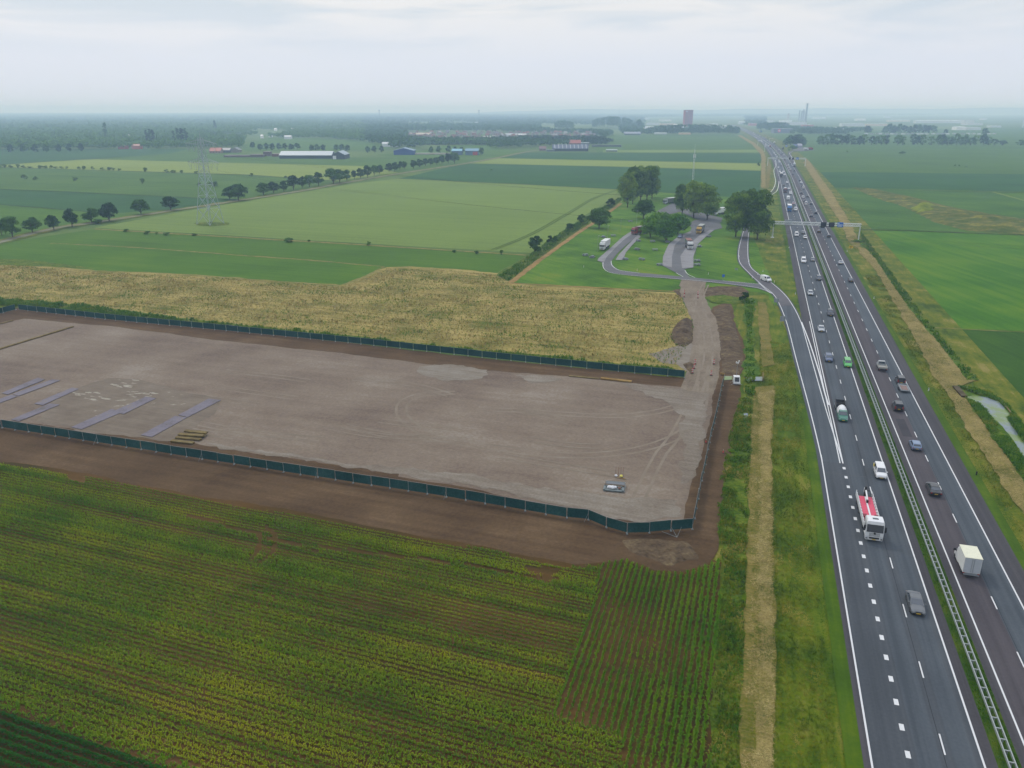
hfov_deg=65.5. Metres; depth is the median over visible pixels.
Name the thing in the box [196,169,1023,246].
power line
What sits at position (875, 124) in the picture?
industrial hall
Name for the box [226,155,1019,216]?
power line
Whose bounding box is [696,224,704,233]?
lorry
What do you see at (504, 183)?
ditch edge
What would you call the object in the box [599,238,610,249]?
lorry
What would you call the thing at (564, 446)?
tyre track
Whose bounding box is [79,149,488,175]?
field
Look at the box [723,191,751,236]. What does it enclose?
poplar tree
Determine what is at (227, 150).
barn
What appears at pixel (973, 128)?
industrial hall
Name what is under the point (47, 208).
ditch edge
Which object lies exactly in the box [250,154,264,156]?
silage clamp
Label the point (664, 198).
power line
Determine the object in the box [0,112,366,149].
woodland
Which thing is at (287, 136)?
building
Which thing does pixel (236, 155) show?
silage clamp
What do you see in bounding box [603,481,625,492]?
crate
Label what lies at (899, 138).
tree
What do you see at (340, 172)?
tree
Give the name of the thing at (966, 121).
industrial hall
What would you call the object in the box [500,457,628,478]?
tyre track
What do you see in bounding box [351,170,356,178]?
tree
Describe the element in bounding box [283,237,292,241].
bush
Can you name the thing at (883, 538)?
road seam
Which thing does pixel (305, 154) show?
barn
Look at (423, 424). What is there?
tyre track
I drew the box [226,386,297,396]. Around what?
tyre track
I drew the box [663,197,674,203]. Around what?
lorry
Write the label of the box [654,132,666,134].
barn
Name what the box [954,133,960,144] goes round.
tree
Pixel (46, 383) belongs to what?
steel plate
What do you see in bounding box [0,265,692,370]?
dry weeds
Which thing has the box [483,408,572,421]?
tyre track
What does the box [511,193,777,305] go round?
lawn
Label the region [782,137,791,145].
tree
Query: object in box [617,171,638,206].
poplar tree
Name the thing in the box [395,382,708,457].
tyre track
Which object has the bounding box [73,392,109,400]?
dust patch
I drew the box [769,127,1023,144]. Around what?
field
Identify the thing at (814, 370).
road marking
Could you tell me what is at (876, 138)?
tree
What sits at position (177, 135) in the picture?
poplar tree
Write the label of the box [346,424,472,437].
tyre track
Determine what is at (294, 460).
soil edge
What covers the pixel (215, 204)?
grass verge
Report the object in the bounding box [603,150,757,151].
field
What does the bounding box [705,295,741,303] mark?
grass patch
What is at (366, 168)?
tree
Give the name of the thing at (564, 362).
fence
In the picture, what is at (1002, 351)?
field
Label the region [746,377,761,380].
water
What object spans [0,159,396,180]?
field
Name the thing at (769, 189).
grass verge
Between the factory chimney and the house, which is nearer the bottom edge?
the house
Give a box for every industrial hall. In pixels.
[783,122,806,124]
[839,123,864,125]
[865,123,887,125]
[886,120,909,121]
[913,120,960,122]
[951,126,965,129]
[961,120,974,124]
[963,123,982,124]
[966,127,980,129]
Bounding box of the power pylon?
[186,132,223,224]
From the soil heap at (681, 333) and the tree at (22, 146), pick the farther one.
the tree at (22, 146)
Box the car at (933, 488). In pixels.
[925,482,941,495]
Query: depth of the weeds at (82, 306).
249.49 m
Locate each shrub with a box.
[528,235,542,251]
[566,223,573,229]
[577,214,585,221]
[606,198,614,205]
[738,292,748,299]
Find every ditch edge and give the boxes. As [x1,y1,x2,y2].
[0,155,148,164]
[0,204,113,213]
[7,189,213,198]
[8,167,331,180]
[414,179,600,188]
[847,188,1020,192]
[860,229,1016,234]
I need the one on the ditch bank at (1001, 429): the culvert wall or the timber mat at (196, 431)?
the culvert wall
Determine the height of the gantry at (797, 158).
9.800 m
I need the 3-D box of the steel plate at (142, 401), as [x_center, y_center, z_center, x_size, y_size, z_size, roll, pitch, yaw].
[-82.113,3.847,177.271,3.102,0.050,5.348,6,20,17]
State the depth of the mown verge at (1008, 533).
161.28 m
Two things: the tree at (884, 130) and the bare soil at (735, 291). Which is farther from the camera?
the tree at (884, 130)
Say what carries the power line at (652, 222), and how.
hanging from the power pylon
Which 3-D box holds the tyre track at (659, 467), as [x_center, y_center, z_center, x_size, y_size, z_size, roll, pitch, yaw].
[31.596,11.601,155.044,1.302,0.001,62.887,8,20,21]
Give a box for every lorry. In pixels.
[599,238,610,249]
[631,226,643,234]
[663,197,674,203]
[685,238,693,248]
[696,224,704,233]
[712,207,724,214]
[787,204,791,211]
[856,486,886,540]
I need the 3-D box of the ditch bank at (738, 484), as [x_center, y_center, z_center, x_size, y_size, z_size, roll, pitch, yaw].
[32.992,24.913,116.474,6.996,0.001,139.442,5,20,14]
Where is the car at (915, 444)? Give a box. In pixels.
[909,440,921,450]
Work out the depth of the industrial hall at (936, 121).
3867.59 m
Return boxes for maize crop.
[0,462,624,767]
[553,558,722,767]
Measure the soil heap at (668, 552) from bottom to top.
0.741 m
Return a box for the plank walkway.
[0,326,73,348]
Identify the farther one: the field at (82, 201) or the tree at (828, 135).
the tree at (828, 135)
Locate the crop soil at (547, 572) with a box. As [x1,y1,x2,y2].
[0,462,721,767]
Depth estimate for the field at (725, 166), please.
966.74 m
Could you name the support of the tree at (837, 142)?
on the field at (945, 158)
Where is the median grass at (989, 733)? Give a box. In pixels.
[733,125,1021,767]
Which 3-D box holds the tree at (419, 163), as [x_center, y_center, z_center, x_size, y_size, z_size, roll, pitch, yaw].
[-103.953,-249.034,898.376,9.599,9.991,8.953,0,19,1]
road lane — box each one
[732,125,976,767]
[734,125,1023,739]
[831,511,910,767]
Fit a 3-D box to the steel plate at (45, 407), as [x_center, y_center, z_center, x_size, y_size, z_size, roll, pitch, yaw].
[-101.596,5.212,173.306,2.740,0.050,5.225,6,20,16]
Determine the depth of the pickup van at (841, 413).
166.40 m
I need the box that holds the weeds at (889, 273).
[860,230,976,378]
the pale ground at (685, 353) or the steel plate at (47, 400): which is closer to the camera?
the steel plate at (47, 400)
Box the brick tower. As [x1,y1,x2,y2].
[683,110,692,124]
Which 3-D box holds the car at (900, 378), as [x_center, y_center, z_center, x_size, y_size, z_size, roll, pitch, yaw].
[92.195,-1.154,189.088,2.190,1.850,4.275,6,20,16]
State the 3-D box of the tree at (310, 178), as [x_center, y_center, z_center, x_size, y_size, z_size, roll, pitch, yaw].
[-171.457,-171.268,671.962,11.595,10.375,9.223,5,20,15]
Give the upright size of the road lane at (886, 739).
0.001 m
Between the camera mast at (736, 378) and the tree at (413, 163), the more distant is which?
the tree at (413, 163)
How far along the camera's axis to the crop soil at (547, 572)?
96.66 m
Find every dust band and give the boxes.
[208,443,681,522]
[417,364,487,380]
[516,375,562,382]
[622,383,708,482]
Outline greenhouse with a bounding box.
[606,149,616,151]
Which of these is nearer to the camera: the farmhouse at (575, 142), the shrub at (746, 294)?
the shrub at (746, 294)
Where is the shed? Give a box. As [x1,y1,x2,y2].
[592,145,620,146]
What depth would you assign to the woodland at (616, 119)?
2854.76 m
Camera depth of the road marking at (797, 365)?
194.95 m
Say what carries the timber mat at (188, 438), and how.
on the rubble pad
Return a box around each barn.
[222,148,231,152]
[231,147,241,152]
[279,151,334,158]
[332,150,349,158]
[552,144,588,150]
[624,132,640,134]
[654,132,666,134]
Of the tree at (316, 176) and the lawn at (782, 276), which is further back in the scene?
the tree at (316, 176)
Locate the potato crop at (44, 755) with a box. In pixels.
[0,710,166,767]
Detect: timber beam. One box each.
[569,375,598,378]
[600,377,631,382]
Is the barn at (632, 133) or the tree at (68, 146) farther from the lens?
the barn at (632, 133)
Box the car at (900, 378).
[895,375,905,383]
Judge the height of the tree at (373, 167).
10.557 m
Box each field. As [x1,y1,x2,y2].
[0,149,185,164]
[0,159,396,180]
[0,167,332,238]
[0,189,236,212]
[0,205,124,238]
[0,229,525,272]
[0,243,384,284]
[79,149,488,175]
[94,179,617,252]
[242,138,390,150]
[378,145,524,157]
[399,163,760,196]
[475,158,761,170]
[502,152,761,162]
[593,134,759,153]
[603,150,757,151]
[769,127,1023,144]
[798,144,1023,191]
[820,172,1023,191]
[835,188,1023,232]
[873,230,1023,330]
[962,329,1023,397]
[997,192,1023,199]
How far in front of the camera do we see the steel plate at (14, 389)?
184.63 m
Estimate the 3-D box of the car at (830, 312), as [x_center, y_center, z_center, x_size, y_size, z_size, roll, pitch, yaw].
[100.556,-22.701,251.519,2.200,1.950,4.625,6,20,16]
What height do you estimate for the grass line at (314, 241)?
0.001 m
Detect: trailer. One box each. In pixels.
[834,399,845,408]
[897,383,909,391]
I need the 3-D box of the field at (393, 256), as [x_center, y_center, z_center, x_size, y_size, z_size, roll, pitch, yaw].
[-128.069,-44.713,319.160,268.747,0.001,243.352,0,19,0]
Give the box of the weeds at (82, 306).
[0,296,671,368]
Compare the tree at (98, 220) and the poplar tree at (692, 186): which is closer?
the tree at (98, 220)
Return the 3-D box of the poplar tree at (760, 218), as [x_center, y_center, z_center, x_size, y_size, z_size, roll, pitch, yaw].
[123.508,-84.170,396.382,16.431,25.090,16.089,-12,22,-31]
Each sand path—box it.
[508,203,621,281]
[512,283,673,291]
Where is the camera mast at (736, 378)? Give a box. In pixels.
[731,360,741,384]
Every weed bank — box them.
[0,259,94,268]
[0,299,678,376]
[497,197,620,280]
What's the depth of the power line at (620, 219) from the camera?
335.54 m
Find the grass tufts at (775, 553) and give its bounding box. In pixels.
[768,394,781,767]
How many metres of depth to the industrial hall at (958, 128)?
2560.41 m
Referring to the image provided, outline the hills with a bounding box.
[480,108,1023,113]
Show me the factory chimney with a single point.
(806, 112)
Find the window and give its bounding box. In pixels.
[685,111,692,124]
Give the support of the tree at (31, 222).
on the grass verge at (215, 204)
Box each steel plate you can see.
[0,395,16,402]
[3,385,25,393]
[11,411,38,420]
[14,386,38,395]
[22,378,44,386]
[33,403,59,412]
[34,379,59,387]
[34,395,59,404]
[55,388,77,396]
[72,418,101,428]
[93,409,118,420]
[115,404,138,413]
[131,397,155,405]
[142,425,168,436]
[160,416,185,426]
[179,407,204,416]
[194,399,219,407]
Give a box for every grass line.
[50,243,384,284]
[95,229,524,255]
[182,274,340,285]
[935,327,1016,331]
[993,192,1023,200]
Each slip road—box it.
[737,231,856,513]
[739,224,791,305]
[772,168,776,192]
[781,305,841,462]
[788,151,795,167]
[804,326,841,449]
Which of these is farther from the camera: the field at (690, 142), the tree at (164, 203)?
the field at (690, 142)
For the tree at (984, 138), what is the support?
on the field at (945, 158)
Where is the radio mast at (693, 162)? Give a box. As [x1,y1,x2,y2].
[692,150,695,179]
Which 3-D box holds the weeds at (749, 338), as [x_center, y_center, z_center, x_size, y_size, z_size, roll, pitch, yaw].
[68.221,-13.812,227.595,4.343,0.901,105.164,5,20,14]
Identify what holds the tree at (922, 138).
on the field at (945, 158)
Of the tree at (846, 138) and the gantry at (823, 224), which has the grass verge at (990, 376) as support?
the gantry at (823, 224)
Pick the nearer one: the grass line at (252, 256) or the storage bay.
the grass line at (252, 256)
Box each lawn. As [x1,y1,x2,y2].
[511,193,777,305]
[752,192,801,318]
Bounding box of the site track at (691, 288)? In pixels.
[679,279,720,393]
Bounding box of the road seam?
[794,210,1023,765]
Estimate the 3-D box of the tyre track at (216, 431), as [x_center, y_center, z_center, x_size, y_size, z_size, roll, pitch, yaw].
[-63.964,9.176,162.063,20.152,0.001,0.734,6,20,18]
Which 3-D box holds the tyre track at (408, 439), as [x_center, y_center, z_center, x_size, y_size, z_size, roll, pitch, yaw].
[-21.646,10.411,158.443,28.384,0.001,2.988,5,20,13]
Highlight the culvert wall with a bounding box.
[952,386,966,397]
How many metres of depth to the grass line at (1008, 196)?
597.62 m
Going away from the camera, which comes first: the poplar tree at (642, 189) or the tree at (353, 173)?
the poplar tree at (642, 189)
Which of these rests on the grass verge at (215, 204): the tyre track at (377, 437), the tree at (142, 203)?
the tree at (142, 203)
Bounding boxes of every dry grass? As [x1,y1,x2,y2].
[736,294,784,391]
[763,229,786,262]
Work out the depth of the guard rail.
113.55 m
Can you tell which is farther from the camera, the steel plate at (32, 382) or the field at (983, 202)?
the field at (983, 202)
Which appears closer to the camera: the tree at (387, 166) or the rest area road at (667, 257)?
the rest area road at (667, 257)
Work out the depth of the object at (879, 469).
140.26 m
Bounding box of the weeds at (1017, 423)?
[958,385,1023,441]
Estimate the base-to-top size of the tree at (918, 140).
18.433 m
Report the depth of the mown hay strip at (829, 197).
576.41 m
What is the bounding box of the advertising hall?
[771,128,792,132]
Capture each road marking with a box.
[738,231,822,460]
[748,233,842,462]
[756,135,1023,767]
[776,148,1023,758]
[801,322,828,404]
[809,321,840,462]
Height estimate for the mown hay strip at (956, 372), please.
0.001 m
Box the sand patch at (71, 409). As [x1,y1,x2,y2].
[35,378,220,440]
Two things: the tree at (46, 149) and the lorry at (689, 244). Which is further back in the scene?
the tree at (46, 149)
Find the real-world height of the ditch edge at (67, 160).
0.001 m
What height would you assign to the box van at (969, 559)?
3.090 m
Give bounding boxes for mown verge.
[736,125,1023,569]
[743,131,863,767]
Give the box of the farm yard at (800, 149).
[792,147,813,150]
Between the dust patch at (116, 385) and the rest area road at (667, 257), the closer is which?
the dust patch at (116, 385)
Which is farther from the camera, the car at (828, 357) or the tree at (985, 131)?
the tree at (985, 131)
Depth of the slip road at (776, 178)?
775.32 m
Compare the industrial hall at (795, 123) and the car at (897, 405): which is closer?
the car at (897, 405)
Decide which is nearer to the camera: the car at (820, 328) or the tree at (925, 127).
the car at (820, 328)
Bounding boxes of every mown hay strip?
[737,135,765,187]
[738,386,776,767]
[755,390,775,767]
[758,302,774,366]
[765,159,770,187]
[803,159,855,236]
[846,235,859,249]
[858,247,1023,512]
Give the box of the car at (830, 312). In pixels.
[827,308,833,315]
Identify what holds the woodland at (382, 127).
on the ground at (1008, 120)
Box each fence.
[0,304,16,312]
[0,419,626,531]
[18,304,684,377]
[626,518,692,534]
[691,374,724,529]
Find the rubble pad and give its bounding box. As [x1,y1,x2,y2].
[0,319,712,522]
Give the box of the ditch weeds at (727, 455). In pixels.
[716,402,742,558]
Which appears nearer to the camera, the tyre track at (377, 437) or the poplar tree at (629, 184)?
the tyre track at (377, 437)
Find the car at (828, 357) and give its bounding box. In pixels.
[824,352,832,361]
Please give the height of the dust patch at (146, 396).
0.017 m
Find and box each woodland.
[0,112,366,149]
[359,113,627,147]
[421,138,498,144]
[510,135,613,143]
[553,120,574,127]
[592,116,632,126]
[618,113,998,132]
[645,124,740,133]
[756,122,789,128]
[790,127,848,133]
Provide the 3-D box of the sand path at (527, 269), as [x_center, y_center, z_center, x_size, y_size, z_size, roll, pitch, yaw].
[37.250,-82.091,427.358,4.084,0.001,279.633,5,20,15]
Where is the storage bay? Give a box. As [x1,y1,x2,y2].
[415,153,445,154]
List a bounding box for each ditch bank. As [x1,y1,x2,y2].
[706,400,751,767]
[740,298,760,376]
[853,230,978,379]
[962,388,1023,480]
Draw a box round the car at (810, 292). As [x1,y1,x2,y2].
[807,290,813,295]
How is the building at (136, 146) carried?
on the field at (14, 156)
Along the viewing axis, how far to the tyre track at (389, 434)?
159.84 m
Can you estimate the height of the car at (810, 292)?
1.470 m
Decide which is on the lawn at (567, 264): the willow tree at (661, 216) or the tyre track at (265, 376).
the willow tree at (661, 216)
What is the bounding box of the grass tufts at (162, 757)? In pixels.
[0,696,195,767]
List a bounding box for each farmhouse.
[209,148,223,152]
[569,140,580,143]
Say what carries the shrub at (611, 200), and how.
on the weed bank at (531, 262)
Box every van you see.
[760,274,771,281]
[801,256,805,262]
[836,405,847,420]
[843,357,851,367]
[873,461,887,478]
[953,544,982,576]
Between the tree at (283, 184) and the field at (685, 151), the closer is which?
the tree at (283, 184)
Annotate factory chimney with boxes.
[805,103,808,121]
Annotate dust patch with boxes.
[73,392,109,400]
[111,380,138,387]
[117,391,184,404]
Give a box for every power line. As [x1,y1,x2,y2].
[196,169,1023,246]
[199,170,1020,245]
[217,170,1008,248]
[222,155,1010,215]
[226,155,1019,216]
[226,172,1019,248]
[252,157,1023,218]
[256,157,1010,218]
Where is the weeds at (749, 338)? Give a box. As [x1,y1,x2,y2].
[743,297,755,394]
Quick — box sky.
[0,0,1023,112]
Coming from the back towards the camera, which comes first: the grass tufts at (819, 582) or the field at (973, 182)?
the field at (973, 182)
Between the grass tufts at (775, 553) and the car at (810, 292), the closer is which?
the grass tufts at (775, 553)
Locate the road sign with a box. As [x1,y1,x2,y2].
[780,316,785,324]
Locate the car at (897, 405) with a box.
[892,400,903,410]
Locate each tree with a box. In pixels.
[0,216,21,236]
[6,144,12,151]
[20,144,25,152]
[20,217,42,231]
[30,144,37,151]
[41,144,49,152]
[43,215,59,228]
[54,144,60,151]
[62,208,77,226]
[65,143,71,150]
[77,143,83,151]
[80,208,99,222]
[92,219,101,222]
[97,202,117,220]
[102,122,106,136]
[130,199,149,213]
[160,196,179,209]
[175,128,179,139]
[179,128,184,138]
[183,128,187,139]
[221,186,233,199]
[227,183,248,199]
[255,183,270,194]
[265,181,279,192]
[279,181,287,189]
[285,175,299,189]
[297,176,305,185]
[303,175,315,186]
[313,172,323,185]
[323,168,342,183]
[335,169,346,181]
[344,169,350,179]
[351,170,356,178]
[356,168,364,177]
[363,165,371,177]
[370,165,378,175]
[375,165,383,173]
[384,163,391,170]
[391,162,398,169]
[410,160,417,168]
[417,159,423,165]
[422,158,428,165]
[433,157,439,164]
[438,155,444,161]
[445,153,451,161]
[450,152,459,163]
[586,207,611,228]
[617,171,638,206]
[627,165,642,203]
[631,199,655,218]
[637,165,652,199]
[639,216,661,237]
[640,165,656,198]
[650,165,661,198]
[650,211,670,220]
[655,219,677,239]
[667,213,691,233]
[673,184,687,213]
[682,180,703,217]
[695,183,722,219]
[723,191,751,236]
[739,188,756,216]
[743,189,774,238]
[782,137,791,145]
[790,134,799,143]
[799,137,806,145]
[816,135,824,143]
[825,134,832,144]
[830,133,835,143]
[834,134,841,144]
[843,134,849,144]
[848,135,855,143]
[857,136,864,144]
[862,134,869,143]
[864,126,871,132]
[873,136,880,143]
[878,135,886,144]
[882,126,888,133]
[886,123,893,132]
[892,125,898,132]
[893,135,902,143]
[896,124,903,132]
[910,134,917,143]
[912,124,917,132]
[915,135,920,143]
[917,124,923,132]
[920,134,926,144]
[921,125,927,131]
[927,136,935,144]
[931,125,937,131]
[935,135,943,143]
[943,136,953,144]
[950,136,956,143]
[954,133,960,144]
[958,136,965,144]
[964,134,969,144]
[972,135,979,143]
[980,134,988,144]
[982,128,989,133]
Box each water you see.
[724,376,731,379]
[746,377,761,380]
[968,395,1023,455]
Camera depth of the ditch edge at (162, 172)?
833.50 m
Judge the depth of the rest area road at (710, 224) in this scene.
421.42 m
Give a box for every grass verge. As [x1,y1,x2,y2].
[0,150,535,243]
[706,286,845,767]
[712,126,849,761]
[737,125,1023,549]
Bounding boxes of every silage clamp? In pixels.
[223,155,249,156]
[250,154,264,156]
[263,151,271,155]
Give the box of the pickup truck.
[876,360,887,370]
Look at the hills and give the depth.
12232.00 m
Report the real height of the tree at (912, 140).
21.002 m
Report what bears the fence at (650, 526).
on the bare soil at (572, 540)
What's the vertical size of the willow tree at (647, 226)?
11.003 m
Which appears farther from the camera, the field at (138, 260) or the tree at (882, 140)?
the tree at (882, 140)
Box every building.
[131,144,142,148]
[284,135,291,138]
[382,142,397,146]
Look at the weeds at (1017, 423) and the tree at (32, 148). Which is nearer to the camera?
the weeds at (1017, 423)
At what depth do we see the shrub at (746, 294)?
268.65 m
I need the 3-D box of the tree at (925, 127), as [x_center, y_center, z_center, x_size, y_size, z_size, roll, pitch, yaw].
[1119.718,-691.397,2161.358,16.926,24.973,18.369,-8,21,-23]
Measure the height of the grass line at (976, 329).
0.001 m
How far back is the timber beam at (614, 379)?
190.73 m
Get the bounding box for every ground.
[0,114,1023,759]
[649,343,692,370]
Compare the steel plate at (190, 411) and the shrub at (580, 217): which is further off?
the shrub at (580, 217)
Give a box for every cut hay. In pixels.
[740,393,763,767]
[750,391,777,767]
[859,250,1023,512]
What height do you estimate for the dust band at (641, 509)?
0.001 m
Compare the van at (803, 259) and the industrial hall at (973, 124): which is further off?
the industrial hall at (973, 124)
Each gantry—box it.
[767,157,805,164]
[771,220,861,239]
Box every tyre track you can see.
[185,432,233,438]
[187,392,259,402]
[193,428,238,435]
[197,425,319,440]
[201,421,323,436]
[217,388,292,399]
[221,372,304,381]
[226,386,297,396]
[227,369,310,379]
[328,429,444,439]
[336,426,441,435]
[341,427,472,441]
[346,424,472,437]
[352,380,447,396]
[355,377,452,393]
[377,422,457,432]
[383,418,461,428]
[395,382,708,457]
[405,381,699,453]
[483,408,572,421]
[483,411,566,423]
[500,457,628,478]
[504,453,629,473]
[511,365,708,417]
[516,364,700,414]
[527,440,599,448]
[530,436,597,444]
[631,414,681,497]
[644,435,680,496]
[695,284,705,369]
[702,285,713,369]
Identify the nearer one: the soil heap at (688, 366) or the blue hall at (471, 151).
the soil heap at (688, 366)
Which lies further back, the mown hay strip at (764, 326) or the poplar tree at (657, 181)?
the poplar tree at (657, 181)
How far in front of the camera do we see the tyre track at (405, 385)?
187.65 m
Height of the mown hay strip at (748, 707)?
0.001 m
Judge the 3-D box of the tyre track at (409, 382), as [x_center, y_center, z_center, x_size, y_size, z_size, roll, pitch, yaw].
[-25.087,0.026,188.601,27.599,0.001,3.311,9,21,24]
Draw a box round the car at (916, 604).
[905,590,925,614]
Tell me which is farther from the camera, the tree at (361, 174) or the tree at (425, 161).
the tree at (425, 161)
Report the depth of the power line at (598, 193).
327.67 m
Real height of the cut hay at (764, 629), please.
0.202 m
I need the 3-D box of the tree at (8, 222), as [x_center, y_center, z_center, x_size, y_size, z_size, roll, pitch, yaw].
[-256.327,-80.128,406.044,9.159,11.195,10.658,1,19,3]
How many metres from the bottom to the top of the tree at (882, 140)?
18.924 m
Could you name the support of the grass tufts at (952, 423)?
on the mown verge at (1008, 533)
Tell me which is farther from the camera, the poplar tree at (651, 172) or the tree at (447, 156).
the tree at (447, 156)
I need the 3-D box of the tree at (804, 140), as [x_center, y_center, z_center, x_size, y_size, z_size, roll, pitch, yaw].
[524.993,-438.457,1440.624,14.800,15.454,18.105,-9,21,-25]
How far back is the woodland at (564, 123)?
2667.83 m
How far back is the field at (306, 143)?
1540.80 m
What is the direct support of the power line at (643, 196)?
hanging from the power pylon
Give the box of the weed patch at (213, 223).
[194,222,228,225]
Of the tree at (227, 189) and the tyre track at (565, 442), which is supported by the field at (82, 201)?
the tree at (227, 189)
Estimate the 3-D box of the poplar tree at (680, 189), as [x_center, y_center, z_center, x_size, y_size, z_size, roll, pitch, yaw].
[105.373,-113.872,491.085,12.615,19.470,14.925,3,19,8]
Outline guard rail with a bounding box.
[744,129,1017,767]
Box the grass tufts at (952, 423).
[877,296,1022,554]
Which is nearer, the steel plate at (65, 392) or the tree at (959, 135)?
the steel plate at (65, 392)
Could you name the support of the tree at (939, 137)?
on the field at (945, 158)
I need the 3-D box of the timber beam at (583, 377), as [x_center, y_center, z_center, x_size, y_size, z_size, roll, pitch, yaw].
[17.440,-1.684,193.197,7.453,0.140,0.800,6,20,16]
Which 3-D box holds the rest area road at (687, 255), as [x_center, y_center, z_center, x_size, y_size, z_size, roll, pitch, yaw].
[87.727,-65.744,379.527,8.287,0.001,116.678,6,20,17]
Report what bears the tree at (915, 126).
on the field at (1011, 136)
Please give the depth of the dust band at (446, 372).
196.91 m
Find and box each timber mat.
[170,439,194,443]
[175,436,201,440]
[178,433,204,436]
[184,429,207,434]
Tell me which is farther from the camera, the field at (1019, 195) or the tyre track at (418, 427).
the field at (1019, 195)
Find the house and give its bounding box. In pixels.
[539,146,545,150]
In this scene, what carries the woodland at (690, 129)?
on the ground at (1008, 120)
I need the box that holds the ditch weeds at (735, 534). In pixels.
[707,397,752,767]
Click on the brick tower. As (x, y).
(687, 116)
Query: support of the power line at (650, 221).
hanging from the power pylon
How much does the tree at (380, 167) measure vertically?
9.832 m
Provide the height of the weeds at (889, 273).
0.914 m
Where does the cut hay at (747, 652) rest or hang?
on the mown hay strip at (748, 707)
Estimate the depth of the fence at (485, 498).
139.37 m
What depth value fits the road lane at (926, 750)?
107.13 m
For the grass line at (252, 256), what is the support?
on the field at (138, 260)
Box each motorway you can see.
[739,126,1023,767]
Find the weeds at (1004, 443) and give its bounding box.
[965,396,1023,477]
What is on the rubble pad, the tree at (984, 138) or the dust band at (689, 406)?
the dust band at (689, 406)
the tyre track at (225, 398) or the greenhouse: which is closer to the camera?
the tyre track at (225, 398)
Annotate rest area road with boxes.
[597,232,630,261]
[600,203,768,291]
[616,235,639,259]
[662,218,721,276]
[663,232,691,266]
[673,234,689,267]
[680,230,712,267]
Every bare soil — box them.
[0,303,745,571]
[673,289,681,297]
[704,286,748,296]
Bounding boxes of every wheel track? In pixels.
[493,190,613,248]
[497,190,615,248]
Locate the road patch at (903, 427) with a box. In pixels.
[896,419,911,436]
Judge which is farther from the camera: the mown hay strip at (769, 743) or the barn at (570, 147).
the barn at (570, 147)
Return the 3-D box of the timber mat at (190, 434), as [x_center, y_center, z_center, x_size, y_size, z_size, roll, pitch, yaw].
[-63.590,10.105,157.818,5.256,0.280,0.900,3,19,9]
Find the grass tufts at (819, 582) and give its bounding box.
[793,365,850,764]
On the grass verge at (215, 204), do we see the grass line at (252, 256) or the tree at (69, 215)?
the tree at (69, 215)
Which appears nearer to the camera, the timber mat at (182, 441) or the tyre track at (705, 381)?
the timber mat at (182, 441)
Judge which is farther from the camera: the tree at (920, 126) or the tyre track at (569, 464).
the tree at (920, 126)
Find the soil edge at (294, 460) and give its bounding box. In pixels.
[0,420,398,476]
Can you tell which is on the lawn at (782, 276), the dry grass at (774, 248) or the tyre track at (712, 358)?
the dry grass at (774, 248)
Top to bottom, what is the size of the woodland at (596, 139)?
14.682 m
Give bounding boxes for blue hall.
[393,147,415,154]
[451,149,462,154]
[465,148,478,154]
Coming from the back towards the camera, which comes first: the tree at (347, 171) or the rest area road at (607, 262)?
the tree at (347, 171)
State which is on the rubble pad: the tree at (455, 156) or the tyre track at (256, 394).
the tyre track at (256, 394)
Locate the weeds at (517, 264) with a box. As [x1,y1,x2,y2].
[499,197,620,280]
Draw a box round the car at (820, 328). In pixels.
[817,325,824,331]
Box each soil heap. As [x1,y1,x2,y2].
[622,538,698,565]
[670,318,692,346]
[684,362,693,373]
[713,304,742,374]
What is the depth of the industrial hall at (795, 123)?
3428.81 m

